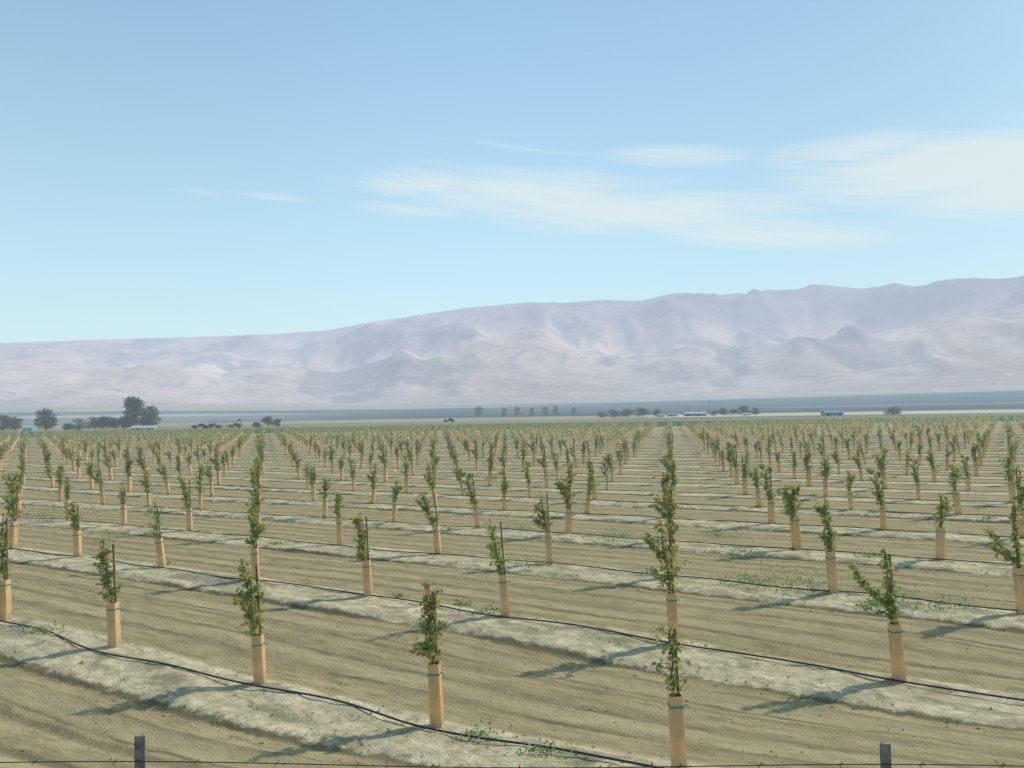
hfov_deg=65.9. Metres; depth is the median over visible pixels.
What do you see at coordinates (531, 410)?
shade tree
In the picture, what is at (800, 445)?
orchard sapling
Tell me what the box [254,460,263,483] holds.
orchard sapling
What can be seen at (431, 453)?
orchard sapling
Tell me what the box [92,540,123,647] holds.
orchard sapling
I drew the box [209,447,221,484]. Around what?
orchard sapling
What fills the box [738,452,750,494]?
orchard sapling
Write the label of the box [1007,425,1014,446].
orchard sapling
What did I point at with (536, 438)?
orchard sapling
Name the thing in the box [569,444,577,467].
orchard sapling
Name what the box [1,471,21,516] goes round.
orchard sapling
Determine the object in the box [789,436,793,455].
orchard sapling
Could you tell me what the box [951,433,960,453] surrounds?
orchard sapling
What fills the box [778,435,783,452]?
orchard sapling
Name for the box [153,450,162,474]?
orchard sapling
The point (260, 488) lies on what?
orchard sapling
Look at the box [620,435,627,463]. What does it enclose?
orchard sapling
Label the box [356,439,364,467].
orchard sapling
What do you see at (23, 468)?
orchard sapling
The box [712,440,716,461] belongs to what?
orchard sapling
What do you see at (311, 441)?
orchard sapling
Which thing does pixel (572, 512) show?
drip hose
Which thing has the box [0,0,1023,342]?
sky
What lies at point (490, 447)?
orchard sapling
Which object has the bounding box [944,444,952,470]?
orchard sapling
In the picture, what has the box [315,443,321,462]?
orchard sapling
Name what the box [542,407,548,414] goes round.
shade tree
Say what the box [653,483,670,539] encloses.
orchard sapling
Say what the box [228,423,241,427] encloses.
parked car
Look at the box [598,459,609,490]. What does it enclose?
orchard sapling
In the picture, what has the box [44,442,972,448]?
drip hose
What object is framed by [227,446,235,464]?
orchard sapling
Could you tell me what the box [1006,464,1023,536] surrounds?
orchard sapling
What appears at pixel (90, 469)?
orchard sapling
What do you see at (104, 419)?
bush
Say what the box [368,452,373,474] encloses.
orchard sapling
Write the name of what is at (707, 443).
orchard sapling
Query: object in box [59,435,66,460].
orchard sapling
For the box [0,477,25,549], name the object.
orchard sapling
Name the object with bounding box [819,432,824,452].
orchard sapling
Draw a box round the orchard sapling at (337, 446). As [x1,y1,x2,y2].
[334,434,339,455]
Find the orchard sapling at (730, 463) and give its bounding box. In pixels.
[725,442,732,476]
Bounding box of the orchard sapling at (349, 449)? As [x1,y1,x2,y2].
[346,438,352,462]
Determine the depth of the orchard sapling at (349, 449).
49.66 m
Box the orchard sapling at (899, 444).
[896,441,902,459]
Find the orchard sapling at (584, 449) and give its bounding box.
[579,440,587,463]
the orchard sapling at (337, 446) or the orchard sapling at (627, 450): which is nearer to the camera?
the orchard sapling at (627, 450)
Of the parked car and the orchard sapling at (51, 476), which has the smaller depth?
the orchard sapling at (51, 476)
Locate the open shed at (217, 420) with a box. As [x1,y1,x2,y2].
[207,418,241,427]
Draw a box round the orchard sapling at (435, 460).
[431,453,440,484]
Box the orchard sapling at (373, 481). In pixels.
[366,463,380,502]
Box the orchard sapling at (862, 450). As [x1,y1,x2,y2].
[855,439,866,463]
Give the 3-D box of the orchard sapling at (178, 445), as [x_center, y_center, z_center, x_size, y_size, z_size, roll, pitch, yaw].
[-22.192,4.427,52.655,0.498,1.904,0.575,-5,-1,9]
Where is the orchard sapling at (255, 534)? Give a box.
[244,498,265,578]
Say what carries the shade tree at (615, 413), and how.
on the valley and hills
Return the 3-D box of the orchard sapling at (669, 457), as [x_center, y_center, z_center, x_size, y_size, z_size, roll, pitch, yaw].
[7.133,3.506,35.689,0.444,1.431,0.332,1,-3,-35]
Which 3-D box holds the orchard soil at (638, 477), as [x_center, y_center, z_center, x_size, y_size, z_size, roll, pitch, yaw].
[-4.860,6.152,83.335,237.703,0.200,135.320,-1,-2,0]
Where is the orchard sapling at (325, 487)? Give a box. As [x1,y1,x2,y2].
[318,476,334,517]
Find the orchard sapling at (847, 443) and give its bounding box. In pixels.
[842,436,850,459]
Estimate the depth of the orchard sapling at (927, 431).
61.51 m
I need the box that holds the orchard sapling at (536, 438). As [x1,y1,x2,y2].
[533,433,537,452]
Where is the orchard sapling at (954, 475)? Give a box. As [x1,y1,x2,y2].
[947,463,963,514]
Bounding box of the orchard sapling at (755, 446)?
[754,442,757,458]
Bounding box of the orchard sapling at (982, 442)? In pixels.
[977,438,986,457]
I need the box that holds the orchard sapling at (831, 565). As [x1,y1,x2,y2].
[812,496,839,592]
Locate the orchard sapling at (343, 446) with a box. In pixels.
[341,440,346,459]
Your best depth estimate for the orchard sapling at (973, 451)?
32.75 m
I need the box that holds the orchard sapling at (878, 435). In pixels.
[876,429,881,447]
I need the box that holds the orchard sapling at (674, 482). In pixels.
[669,462,678,502]
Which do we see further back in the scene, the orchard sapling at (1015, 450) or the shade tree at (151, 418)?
the shade tree at (151, 418)
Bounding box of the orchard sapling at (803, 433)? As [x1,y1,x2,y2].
[801,429,804,445]
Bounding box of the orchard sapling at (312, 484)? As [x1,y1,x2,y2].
[302,464,320,500]
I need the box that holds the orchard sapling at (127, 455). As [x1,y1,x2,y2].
[121,451,131,464]
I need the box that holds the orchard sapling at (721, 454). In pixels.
[718,449,725,470]
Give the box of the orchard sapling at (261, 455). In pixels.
[257,444,265,471]
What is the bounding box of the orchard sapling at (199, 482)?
[193,464,206,509]
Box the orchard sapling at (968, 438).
[966,430,970,444]
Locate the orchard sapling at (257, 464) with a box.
[253,461,261,497]
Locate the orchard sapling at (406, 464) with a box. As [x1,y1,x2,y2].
[399,450,412,493]
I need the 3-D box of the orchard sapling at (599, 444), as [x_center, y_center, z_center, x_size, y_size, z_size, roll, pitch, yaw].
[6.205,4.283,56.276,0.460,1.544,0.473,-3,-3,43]
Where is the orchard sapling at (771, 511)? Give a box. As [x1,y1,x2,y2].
[758,463,776,523]
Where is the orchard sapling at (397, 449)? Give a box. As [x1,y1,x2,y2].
[395,445,399,468]
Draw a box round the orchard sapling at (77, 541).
[63,502,81,556]
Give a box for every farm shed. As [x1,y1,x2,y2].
[130,425,162,429]
[683,412,706,415]
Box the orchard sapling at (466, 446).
[461,440,470,460]
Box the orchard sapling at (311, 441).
[308,437,313,455]
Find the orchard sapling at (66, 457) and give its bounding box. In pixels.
[60,448,68,465]
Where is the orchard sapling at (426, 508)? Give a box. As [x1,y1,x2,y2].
[415,490,441,552]
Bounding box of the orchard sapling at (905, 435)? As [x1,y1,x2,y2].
[904,432,908,445]
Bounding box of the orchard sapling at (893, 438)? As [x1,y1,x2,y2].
[889,433,896,449]
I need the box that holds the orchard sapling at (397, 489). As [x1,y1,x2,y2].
[390,480,403,522]
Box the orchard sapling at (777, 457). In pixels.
[773,451,781,471]
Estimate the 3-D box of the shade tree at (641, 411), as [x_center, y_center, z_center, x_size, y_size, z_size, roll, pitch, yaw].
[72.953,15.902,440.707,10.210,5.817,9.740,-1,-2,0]
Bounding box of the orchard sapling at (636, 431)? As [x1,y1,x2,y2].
[635,428,640,448]
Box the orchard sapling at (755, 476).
[747,467,762,507]
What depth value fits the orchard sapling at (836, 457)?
35.48 m
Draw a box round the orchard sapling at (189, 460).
[185,453,192,475]
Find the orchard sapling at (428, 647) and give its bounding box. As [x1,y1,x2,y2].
[408,580,449,727]
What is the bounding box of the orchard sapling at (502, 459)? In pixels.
[497,448,506,477]
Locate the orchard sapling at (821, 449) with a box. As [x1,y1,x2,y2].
[814,439,825,466]
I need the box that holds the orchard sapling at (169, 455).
[165,450,171,467]
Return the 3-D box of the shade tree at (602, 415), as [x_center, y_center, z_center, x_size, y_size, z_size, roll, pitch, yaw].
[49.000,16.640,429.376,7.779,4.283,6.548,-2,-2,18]
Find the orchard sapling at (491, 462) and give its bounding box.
[486,452,496,485]
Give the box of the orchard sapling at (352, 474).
[346,458,356,491]
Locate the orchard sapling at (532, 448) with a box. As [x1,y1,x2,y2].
[527,436,536,466]
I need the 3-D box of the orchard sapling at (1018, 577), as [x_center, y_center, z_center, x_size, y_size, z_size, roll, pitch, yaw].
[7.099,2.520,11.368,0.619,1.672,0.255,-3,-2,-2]
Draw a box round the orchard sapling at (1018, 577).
[983,500,1023,614]
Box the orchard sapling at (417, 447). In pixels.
[414,439,419,464]
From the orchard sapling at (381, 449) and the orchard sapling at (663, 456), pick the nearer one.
the orchard sapling at (663, 456)
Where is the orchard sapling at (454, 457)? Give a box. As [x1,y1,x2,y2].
[448,449,459,471]
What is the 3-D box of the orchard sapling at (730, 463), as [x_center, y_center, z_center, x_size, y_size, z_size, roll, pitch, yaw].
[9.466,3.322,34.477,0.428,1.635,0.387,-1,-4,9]
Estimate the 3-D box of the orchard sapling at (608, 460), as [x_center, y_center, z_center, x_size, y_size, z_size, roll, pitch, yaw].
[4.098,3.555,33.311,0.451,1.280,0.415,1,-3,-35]
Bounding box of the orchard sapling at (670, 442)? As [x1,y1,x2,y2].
[664,435,675,457]
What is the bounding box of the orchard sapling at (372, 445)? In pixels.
[371,437,375,459]
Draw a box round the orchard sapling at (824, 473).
[817,456,833,496]
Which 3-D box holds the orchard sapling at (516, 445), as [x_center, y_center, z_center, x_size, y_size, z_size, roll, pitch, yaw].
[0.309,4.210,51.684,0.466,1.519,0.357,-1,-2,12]
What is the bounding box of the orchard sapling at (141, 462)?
[134,455,147,480]
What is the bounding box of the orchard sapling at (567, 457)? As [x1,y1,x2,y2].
[565,449,570,470]
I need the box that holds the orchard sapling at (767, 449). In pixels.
[764,436,773,466]
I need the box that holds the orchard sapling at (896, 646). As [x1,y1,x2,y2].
[847,549,906,681]
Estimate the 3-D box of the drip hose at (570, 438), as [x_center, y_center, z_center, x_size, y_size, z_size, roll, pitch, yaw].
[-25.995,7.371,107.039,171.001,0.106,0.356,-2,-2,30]
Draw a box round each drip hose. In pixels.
[0,484,1023,537]
[0,497,1023,565]
[0,547,1023,700]
[0,620,663,767]
[3,468,1020,502]
[3,475,1008,515]
[4,515,1017,610]
[6,455,1006,476]
[8,452,1023,471]
[11,438,717,440]
[15,443,1006,451]
[19,463,1008,491]
[27,450,1023,466]
[28,446,1023,458]
[29,439,927,442]
[31,459,1016,483]
[38,448,972,461]
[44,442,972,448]
[68,441,1023,446]
[74,445,991,454]
[233,441,1023,444]
[269,438,1023,439]
[883,435,1023,435]
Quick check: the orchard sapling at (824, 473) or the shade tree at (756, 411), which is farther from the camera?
the shade tree at (756, 411)
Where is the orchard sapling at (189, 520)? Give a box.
[176,477,192,529]
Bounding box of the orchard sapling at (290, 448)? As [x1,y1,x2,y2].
[287,441,293,461]
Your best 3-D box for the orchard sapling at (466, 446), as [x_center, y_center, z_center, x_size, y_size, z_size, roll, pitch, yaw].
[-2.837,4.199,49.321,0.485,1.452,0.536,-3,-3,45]
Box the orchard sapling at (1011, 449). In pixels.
[1008,442,1015,464]
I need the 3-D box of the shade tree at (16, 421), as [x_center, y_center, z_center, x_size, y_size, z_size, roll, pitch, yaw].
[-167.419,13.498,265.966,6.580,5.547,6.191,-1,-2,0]
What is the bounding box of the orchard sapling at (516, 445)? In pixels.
[513,437,519,458]
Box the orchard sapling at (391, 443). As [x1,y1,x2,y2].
[389,438,395,456]
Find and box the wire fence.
[0,733,1023,767]
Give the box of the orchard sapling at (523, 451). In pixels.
[519,440,526,471]
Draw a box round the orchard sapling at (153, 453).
[150,442,155,462]
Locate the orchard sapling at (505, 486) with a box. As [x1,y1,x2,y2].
[498,466,508,509]
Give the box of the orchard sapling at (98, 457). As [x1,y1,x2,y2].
[95,447,101,470]
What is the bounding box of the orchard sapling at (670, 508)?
[653,485,680,573]
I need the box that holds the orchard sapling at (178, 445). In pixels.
[173,436,183,463]
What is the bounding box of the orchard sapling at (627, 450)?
[624,440,629,459]
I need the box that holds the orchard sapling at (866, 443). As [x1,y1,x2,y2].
[863,434,869,453]
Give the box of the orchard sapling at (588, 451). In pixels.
[585,441,590,459]
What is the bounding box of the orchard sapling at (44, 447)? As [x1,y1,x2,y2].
[40,442,47,463]
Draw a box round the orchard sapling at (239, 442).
[236,437,242,456]
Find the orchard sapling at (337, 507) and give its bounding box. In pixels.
[331,491,343,544]
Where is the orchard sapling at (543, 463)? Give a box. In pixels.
[536,448,548,487]
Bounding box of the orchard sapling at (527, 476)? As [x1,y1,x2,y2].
[523,461,532,497]
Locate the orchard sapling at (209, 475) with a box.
[203,459,213,495]
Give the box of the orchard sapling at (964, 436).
[961,429,969,447]
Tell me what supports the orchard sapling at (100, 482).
on the orchard soil at (544, 679)
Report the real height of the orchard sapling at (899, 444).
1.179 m
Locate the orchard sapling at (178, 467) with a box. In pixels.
[174,455,182,482]
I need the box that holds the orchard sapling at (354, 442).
[350,434,356,452]
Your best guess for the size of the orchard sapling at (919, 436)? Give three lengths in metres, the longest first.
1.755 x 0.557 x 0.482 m
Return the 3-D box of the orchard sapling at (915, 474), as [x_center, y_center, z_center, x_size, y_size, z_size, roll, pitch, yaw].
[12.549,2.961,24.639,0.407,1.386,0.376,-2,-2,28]
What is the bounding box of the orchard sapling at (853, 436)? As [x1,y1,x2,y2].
[849,429,855,449]
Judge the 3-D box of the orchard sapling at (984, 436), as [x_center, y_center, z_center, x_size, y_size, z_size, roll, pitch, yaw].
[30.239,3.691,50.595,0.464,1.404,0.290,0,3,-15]
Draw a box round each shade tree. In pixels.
[0,414,15,430]
[3,416,23,430]
[34,408,57,430]
[120,396,144,427]
[134,405,161,425]
[260,415,276,425]
[473,406,482,416]
[502,408,506,415]
[514,406,521,415]
[529,408,535,415]
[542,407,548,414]
[552,405,559,414]
[596,411,609,417]
[606,409,621,417]
[620,409,634,416]
[635,407,650,415]
[651,409,661,416]
[707,410,718,415]
[718,407,728,414]
[728,409,739,414]
[737,406,751,414]
[752,407,759,414]
[883,406,900,414]
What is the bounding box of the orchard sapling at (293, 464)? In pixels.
[291,449,294,465]
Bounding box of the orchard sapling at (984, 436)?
[982,432,987,451]
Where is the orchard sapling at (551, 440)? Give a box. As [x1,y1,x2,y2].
[546,434,553,458]
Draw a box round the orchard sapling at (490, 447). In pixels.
[487,440,494,465]
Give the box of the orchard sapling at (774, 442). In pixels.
[769,429,776,450]
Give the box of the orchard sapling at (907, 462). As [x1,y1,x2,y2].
[902,447,912,474]
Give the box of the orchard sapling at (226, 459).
[223,450,229,470]
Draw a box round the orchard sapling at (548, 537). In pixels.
[532,490,553,563]
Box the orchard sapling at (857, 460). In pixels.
[851,447,862,479]
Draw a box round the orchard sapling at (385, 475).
[377,445,388,481]
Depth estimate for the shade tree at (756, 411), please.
459.36 m
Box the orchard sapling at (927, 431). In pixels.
[925,428,930,443]
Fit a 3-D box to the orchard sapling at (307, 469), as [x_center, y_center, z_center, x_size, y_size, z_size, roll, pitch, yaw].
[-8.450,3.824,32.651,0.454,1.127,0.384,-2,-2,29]
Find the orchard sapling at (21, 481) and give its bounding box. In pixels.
[12,471,23,497]
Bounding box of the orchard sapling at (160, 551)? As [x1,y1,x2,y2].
[143,502,165,566]
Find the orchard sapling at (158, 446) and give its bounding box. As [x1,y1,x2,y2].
[154,441,161,458]
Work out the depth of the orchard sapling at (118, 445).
61.25 m
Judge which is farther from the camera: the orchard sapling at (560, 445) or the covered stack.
the covered stack
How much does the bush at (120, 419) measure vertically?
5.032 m
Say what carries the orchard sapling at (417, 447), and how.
on the orchard soil at (638, 477)
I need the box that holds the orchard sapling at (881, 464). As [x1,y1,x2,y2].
[871,451,888,487]
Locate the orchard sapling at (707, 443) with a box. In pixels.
[706,439,710,454]
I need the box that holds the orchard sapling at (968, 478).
[960,454,971,490]
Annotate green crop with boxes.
[5,415,1022,436]
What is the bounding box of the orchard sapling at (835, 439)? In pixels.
[832,436,840,452]
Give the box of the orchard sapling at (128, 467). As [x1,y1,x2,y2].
[124,458,133,491]
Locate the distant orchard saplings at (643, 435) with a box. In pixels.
[0,413,1023,455]
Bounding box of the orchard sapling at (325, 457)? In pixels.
[323,447,328,467]
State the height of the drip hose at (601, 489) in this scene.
0.138 m
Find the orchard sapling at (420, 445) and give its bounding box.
[418,441,422,457]
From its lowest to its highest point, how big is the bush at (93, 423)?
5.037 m
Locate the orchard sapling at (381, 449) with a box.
[378,440,383,463]
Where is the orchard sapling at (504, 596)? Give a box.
[484,518,510,616]
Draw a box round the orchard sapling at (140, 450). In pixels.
[135,445,143,467]
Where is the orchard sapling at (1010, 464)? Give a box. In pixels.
[1002,456,1015,481]
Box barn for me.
[820,410,843,415]
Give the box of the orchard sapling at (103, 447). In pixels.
[100,440,108,460]
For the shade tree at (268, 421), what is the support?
on the valley and hills
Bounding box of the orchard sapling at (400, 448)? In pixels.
[399,441,403,459]
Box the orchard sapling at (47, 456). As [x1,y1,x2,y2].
[43,452,51,476]
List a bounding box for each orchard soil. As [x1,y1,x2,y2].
[0,421,1023,516]
[0,475,1023,767]
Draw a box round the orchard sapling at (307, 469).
[302,463,309,488]
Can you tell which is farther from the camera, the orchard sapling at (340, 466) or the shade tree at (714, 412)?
the shade tree at (714, 412)
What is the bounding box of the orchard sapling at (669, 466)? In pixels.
[662,458,676,473]
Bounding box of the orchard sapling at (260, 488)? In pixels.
[247,469,262,512]
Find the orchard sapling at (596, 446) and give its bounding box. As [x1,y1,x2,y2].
[593,435,598,456]
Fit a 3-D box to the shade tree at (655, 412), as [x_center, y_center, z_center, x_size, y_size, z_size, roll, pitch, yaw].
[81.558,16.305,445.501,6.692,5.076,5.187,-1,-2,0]
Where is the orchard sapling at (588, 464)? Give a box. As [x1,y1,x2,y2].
[585,460,596,499]
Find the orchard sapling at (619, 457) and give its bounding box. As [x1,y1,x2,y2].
[614,441,622,473]
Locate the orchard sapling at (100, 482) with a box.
[89,463,104,504]
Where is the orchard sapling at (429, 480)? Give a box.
[423,459,437,506]
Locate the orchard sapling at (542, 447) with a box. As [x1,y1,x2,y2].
[538,442,545,461]
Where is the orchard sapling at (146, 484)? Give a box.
[139,469,152,506]
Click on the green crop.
(659, 424)
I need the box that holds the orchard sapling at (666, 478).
[660,472,674,516]
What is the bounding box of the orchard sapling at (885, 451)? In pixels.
[882,447,888,469]
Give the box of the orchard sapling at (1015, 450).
[1011,439,1020,461]
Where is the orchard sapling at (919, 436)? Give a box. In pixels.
[914,425,921,443]
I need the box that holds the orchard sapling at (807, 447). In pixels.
[801,439,811,462]
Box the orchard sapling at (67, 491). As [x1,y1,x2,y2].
[62,475,72,520]
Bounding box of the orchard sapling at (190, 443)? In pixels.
[186,436,192,455]
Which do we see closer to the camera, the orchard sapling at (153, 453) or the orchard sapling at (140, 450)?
the orchard sapling at (140, 450)
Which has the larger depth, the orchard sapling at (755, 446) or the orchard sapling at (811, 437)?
the orchard sapling at (811, 437)
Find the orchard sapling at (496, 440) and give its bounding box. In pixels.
[493,435,497,455]
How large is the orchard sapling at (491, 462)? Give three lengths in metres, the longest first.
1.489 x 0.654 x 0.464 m
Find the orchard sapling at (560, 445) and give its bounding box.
[557,438,563,455]
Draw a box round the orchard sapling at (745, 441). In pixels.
[743,436,748,452]
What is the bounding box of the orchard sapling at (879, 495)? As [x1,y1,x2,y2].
[865,467,887,529]
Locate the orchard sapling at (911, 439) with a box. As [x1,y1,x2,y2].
[908,430,913,453]
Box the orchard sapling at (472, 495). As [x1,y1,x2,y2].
[458,472,479,527]
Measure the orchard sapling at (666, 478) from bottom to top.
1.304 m
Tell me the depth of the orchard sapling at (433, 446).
50.58 m
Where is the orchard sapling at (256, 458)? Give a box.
[252,457,261,477]
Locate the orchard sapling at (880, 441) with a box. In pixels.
[877,431,883,455]
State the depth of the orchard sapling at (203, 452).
51.21 m
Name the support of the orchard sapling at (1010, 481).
on the orchard soil at (638, 477)
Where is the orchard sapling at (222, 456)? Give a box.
[220,452,225,476]
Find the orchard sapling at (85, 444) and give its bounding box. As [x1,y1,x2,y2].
[81,440,88,460]
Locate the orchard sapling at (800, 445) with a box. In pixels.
[798,440,803,458]
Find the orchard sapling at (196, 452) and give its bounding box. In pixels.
[193,444,200,467]
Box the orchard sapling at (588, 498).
[585,469,599,512]
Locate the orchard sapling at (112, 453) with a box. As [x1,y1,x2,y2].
[110,450,117,466]
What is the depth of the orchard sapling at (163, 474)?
31.54 m
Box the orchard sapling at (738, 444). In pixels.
[732,431,740,449]
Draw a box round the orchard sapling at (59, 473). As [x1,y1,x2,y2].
[54,465,65,501]
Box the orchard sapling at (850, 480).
[845,470,856,509]
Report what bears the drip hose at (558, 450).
on the orchard soil at (638, 477)
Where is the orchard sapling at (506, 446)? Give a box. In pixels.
[502,443,507,461]
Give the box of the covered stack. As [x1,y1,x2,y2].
[22,427,35,431]
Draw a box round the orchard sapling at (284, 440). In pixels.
[283,434,287,454]
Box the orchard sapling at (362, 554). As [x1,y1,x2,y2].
[349,512,372,596]
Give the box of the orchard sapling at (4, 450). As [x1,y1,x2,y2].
[3,442,6,458]
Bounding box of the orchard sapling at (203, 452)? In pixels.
[200,449,206,463]
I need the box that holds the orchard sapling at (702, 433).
[699,427,705,449]
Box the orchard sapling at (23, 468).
[17,457,27,484]
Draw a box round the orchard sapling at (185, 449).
[182,441,188,458]
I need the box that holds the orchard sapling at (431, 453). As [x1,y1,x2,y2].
[426,446,436,469]
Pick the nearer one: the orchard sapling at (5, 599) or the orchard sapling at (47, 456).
the orchard sapling at (5, 599)
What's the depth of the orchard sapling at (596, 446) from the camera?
52.76 m
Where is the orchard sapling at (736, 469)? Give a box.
[726,442,739,483]
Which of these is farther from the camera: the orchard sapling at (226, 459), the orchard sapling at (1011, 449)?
the orchard sapling at (226, 459)
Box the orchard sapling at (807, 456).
[803,451,812,485]
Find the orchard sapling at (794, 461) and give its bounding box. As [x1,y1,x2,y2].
[792,451,798,478]
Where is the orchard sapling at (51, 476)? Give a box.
[44,463,54,486]
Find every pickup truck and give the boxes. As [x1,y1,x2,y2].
[191,424,206,428]
[206,423,221,427]
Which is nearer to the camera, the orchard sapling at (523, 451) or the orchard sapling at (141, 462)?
the orchard sapling at (141, 462)
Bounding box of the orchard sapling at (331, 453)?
[326,445,335,473]
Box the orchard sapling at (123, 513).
[116,486,127,525]
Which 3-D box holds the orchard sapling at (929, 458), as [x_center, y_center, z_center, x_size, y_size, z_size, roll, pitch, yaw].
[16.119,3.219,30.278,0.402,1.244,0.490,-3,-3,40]
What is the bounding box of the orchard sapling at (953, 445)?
[948,434,956,461]
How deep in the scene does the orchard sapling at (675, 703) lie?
6.70 m
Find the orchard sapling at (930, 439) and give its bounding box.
[928,435,932,452]
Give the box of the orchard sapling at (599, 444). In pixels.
[597,433,600,453]
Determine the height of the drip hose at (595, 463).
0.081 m
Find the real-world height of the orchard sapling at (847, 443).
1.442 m
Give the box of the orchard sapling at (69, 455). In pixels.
[65,446,75,470]
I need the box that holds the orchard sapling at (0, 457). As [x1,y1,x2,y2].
[0,444,3,468]
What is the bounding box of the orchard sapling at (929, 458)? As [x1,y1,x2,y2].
[926,452,938,482]
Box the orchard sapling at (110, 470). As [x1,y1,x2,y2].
[102,450,112,479]
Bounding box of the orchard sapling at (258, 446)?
[256,438,263,462]
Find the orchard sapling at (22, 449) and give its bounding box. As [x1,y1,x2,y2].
[18,444,25,463]
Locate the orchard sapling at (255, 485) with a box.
[244,467,264,535]
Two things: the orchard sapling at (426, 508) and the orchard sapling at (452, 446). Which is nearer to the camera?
the orchard sapling at (426, 508)
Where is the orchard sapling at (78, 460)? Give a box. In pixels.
[74,450,81,478]
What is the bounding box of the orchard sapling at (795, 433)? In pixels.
[792,426,797,445]
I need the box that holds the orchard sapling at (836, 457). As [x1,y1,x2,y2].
[830,451,840,472]
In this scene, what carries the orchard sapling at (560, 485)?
on the orchard soil at (544, 679)
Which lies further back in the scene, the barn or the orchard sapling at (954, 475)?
the barn
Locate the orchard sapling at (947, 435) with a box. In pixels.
[942,425,948,446]
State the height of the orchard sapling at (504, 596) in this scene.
1.504 m
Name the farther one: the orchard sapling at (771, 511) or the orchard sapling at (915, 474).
the orchard sapling at (915, 474)
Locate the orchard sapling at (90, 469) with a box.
[85,462,95,488]
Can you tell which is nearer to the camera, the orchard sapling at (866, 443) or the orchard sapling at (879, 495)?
the orchard sapling at (879, 495)
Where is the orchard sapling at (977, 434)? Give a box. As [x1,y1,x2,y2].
[973,430,983,465]
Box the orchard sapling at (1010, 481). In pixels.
[998,454,1020,502]
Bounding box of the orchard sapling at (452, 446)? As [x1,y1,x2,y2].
[447,441,455,464]
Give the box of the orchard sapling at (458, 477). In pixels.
[452,466,463,495]
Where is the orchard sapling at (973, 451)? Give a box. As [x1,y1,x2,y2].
[970,442,980,476]
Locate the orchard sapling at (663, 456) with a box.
[658,455,670,482]
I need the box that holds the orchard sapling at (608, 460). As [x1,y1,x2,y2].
[602,454,614,480]
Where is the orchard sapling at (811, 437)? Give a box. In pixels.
[807,427,814,449]
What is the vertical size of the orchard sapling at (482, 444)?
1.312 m
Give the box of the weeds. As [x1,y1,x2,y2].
[2,475,995,757]
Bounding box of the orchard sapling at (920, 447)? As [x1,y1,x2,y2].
[915,441,923,464]
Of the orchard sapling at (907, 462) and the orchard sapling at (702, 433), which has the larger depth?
the orchard sapling at (702, 433)
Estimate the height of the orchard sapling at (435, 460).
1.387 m
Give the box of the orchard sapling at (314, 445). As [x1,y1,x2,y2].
[312,441,316,458]
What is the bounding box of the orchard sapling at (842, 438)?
[839,430,843,447]
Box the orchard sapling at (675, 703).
[651,624,691,767]
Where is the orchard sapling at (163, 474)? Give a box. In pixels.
[155,464,170,494]
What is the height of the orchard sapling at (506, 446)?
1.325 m
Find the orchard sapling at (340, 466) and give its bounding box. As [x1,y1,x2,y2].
[334,454,347,480]
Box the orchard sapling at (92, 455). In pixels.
[89,448,94,462]
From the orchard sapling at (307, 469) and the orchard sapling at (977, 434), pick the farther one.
the orchard sapling at (977, 434)
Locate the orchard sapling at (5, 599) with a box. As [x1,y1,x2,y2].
[0,513,11,620]
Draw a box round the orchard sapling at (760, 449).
[756,439,763,462]
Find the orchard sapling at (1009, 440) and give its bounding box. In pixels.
[1006,433,1011,454]
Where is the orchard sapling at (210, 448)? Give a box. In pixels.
[207,439,213,459]
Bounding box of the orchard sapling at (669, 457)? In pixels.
[664,447,673,462]
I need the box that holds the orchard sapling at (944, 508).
[931,493,955,560]
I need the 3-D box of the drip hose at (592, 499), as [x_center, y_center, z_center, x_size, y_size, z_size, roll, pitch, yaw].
[-10.964,4.359,33.890,61.002,0.139,0.328,-2,-2,30]
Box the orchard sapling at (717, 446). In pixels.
[711,435,720,465]
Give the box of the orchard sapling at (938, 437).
[934,431,941,450]
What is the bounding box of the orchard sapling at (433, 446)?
[430,439,435,452]
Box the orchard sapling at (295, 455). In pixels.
[290,450,297,472]
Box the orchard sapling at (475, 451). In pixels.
[470,441,479,470]
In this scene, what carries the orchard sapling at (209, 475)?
on the orchard soil at (544, 679)
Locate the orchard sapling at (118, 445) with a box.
[114,437,121,457]
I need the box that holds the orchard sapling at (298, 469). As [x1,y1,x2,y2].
[294,456,301,479]
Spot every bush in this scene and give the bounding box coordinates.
[62,423,72,429]
[70,419,88,429]
[83,416,104,429]
[97,416,112,429]
[105,417,121,429]
[113,416,128,429]
[252,422,261,427]
[274,419,281,426]
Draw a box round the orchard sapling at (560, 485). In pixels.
[554,463,578,533]
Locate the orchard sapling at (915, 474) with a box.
[907,458,920,499]
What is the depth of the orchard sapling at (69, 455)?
46.52 m
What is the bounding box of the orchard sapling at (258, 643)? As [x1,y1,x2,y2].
[231,558,269,683]
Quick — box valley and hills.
[0,275,1023,437]
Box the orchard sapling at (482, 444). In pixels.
[481,440,485,457]
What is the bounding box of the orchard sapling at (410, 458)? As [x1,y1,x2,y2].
[402,441,414,475]
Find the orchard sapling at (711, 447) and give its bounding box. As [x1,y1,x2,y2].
[708,435,714,457]
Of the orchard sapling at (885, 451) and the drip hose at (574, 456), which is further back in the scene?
the drip hose at (574, 456)
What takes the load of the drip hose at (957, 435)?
on the orchard soil at (638, 477)
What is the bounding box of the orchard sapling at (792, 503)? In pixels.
[776,481,803,549]
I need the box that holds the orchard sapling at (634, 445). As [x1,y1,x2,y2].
[631,441,635,456]
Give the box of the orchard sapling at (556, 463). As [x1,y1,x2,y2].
[550,451,559,480]

